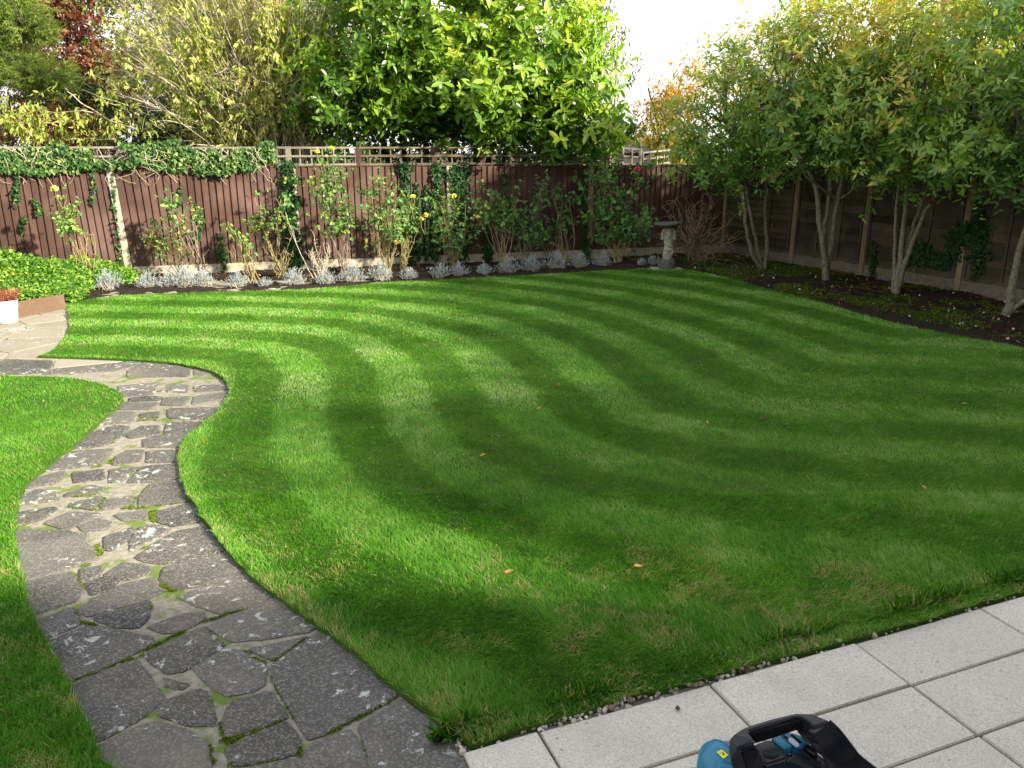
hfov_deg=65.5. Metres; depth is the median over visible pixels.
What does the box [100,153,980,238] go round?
ground
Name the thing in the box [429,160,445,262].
ivy
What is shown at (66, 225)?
rose bush
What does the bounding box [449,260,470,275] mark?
lavender
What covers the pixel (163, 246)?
rose bush
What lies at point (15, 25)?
conifer
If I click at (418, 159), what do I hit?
hedge
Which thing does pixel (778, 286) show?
moss
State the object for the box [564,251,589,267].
lavender
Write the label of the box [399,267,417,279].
lavender
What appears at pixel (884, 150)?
photinia tree
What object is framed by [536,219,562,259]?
rose bush
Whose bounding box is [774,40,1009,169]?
hedge
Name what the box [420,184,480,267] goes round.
rose bush
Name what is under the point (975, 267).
ivy
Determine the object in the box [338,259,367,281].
lavender
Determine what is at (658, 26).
sky
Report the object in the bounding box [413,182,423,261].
ivy
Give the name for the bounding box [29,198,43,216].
ivy
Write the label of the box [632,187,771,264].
bare shrub
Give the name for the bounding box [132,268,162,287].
lavender
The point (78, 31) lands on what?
copper beech
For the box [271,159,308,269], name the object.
ivy
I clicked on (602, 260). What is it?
lavender
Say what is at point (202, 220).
ivy
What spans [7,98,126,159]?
shrub
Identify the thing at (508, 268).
lavender
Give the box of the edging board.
[18,294,65,316]
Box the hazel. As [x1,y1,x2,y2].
[47,0,352,128]
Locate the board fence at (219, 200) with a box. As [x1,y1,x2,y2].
[0,146,724,275]
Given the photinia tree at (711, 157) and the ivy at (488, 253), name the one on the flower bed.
the photinia tree at (711, 157)
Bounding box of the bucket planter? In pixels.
[0,286,21,323]
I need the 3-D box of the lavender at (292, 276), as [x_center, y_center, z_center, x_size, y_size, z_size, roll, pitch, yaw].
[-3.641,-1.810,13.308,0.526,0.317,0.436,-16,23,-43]
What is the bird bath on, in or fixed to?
on the flower bed
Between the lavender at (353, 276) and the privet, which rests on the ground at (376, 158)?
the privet
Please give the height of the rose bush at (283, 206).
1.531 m
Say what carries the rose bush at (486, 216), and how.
on the flower bed
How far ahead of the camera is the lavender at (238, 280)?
13.06 m
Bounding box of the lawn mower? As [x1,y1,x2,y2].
[691,714,876,767]
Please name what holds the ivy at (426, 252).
attached to the board fence at (219, 200)
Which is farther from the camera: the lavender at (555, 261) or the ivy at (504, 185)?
the ivy at (504, 185)
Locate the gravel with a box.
[455,595,1015,755]
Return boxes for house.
[573,139,692,164]
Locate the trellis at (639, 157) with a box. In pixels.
[612,147,642,165]
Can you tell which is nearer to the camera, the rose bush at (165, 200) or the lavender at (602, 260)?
the rose bush at (165, 200)
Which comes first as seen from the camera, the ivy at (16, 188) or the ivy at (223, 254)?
the ivy at (16, 188)
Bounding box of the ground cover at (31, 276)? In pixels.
[0,246,142,302]
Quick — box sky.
[0,0,1014,152]
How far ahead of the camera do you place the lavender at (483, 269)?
14.35 m
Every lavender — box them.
[93,267,123,290]
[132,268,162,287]
[156,270,178,286]
[164,262,198,287]
[187,264,215,286]
[222,270,248,288]
[256,276,271,285]
[284,266,311,285]
[315,267,337,283]
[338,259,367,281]
[366,259,392,281]
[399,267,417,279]
[428,261,451,277]
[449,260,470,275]
[476,262,493,274]
[495,255,519,272]
[518,254,543,271]
[540,250,568,267]
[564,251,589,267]
[591,251,615,265]
[636,257,645,264]
[648,255,660,264]
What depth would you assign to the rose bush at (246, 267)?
13.35 m
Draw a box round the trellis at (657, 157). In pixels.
[642,149,669,164]
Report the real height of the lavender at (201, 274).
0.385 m
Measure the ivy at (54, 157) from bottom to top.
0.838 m
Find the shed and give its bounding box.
[594,146,653,165]
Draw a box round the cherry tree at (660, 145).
[623,43,716,164]
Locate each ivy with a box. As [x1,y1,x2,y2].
[0,138,276,186]
[9,173,21,209]
[19,215,28,241]
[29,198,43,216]
[89,166,97,204]
[110,175,122,264]
[177,185,182,206]
[192,202,207,242]
[215,231,223,260]
[219,246,228,272]
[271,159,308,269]
[395,159,421,264]
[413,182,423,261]
[422,184,431,263]
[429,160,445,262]
[440,163,478,262]
[482,225,493,261]
[499,172,508,218]
[578,172,592,257]
[631,163,639,206]
[865,239,880,277]
[897,217,1011,271]
[968,206,991,280]
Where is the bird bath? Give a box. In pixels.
[650,221,683,269]
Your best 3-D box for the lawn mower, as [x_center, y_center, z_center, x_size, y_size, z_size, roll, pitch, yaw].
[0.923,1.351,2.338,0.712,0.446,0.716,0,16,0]
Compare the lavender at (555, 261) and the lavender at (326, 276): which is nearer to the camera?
the lavender at (326, 276)
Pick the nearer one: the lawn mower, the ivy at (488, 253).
the lawn mower
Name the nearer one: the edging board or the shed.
the edging board
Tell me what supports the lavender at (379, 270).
on the flower bed
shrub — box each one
[0,0,373,211]
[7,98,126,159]
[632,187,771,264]
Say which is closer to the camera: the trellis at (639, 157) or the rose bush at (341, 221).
the rose bush at (341, 221)
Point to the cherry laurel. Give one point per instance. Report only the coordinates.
(446, 78)
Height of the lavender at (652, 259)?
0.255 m
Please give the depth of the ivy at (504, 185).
15.68 m
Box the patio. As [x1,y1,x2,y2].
[367,596,1023,767]
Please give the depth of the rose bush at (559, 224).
15.64 m
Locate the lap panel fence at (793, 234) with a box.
[720,165,1023,302]
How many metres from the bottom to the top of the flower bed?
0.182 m
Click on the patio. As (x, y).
(948, 692)
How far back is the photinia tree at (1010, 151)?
9.82 m
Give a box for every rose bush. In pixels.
[46,182,99,283]
[141,209,197,276]
[154,188,215,279]
[220,222,261,283]
[242,177,298,275]
[280,192,330,277]
[292,146,365,274]
[342,165,407,272]
[393,188,428,269]
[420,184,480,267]
[467,180,537,265]
[504,169,552,263]
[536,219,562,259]
[546,183,581,263]
[568,159,657,261]
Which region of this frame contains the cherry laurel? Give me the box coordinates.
[267,0,644,182]
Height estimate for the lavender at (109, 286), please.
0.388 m
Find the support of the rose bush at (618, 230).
on the flower bed
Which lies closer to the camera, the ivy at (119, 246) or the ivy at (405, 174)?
the ivy at (119, 246)
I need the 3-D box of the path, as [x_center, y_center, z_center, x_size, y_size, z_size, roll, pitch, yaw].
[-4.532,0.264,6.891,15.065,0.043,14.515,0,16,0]
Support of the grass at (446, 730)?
on the lawn at (414, 701)
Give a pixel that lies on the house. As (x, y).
(641, 144)
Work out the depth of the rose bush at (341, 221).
14.04 m
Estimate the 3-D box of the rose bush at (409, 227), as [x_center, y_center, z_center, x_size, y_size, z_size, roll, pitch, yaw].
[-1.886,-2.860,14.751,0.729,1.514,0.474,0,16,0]
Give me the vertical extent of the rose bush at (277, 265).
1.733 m
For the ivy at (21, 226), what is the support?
attached to the board fence at (219, 200)
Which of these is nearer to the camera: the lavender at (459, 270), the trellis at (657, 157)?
the lavender at (459, 270)
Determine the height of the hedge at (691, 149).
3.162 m
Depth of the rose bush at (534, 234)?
15.26 m
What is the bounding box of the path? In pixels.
[0,280,471,767]
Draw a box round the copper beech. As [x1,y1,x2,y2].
[0,0,150,152]
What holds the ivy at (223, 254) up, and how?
attached to the board fence at (219, 200)
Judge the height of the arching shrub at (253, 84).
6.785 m
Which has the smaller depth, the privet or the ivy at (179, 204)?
the ivy at (179, 204)
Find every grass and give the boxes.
[422,563,1023,743]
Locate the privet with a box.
[543,0,645,164]
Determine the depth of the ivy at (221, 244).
14.46 m
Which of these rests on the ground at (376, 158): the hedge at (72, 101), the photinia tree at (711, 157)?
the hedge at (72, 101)
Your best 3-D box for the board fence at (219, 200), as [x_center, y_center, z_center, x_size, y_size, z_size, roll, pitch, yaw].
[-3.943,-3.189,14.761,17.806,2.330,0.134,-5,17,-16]
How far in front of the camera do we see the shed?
18.59 m
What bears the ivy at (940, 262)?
attached to the lap panel fence at (793, 234)
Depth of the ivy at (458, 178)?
15.45 m
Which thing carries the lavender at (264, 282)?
on the flower bed
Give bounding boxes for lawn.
[0,376,123,767]
[38,269,1023,750]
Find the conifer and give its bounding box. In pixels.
[0,0,89,134]
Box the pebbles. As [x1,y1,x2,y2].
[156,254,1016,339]
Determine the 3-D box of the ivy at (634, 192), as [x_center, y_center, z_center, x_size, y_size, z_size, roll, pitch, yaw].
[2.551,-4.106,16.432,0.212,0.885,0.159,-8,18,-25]
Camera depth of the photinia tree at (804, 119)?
12.19 m
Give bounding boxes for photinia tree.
[646,0,859,269]
[717,0,958,280]
[793,0,1023,293]
[889,0,1023,315]
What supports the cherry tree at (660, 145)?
on the ground at (376, 158)
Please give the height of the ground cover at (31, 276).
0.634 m
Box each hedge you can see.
[0,75,171,164]
[299,114,623,224]
[624,131,797,165]
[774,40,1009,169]
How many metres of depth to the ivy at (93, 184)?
13.63 m
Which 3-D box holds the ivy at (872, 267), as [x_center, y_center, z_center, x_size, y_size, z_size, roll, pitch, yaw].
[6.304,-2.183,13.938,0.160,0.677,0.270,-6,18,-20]
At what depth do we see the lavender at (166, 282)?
13.01 m
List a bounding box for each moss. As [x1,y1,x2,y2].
[66,417,396,767]
[630,252,1023,337]
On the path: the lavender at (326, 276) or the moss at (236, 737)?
the moss at (236, 737)
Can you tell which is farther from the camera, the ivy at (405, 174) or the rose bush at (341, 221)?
the ivy at (405, 174)
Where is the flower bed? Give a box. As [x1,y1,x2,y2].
[19,251,1023,347]
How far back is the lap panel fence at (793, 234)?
13.92 m
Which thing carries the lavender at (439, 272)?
on the flower bed
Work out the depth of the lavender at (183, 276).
13.02 m
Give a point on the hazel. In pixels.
(138, 6)
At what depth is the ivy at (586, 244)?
16.33 m
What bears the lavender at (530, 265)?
on the flower bed
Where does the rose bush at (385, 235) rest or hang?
on the flower bed
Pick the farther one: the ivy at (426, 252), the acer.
the acer
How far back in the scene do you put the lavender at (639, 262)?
15.50 m
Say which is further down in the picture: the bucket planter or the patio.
the patio

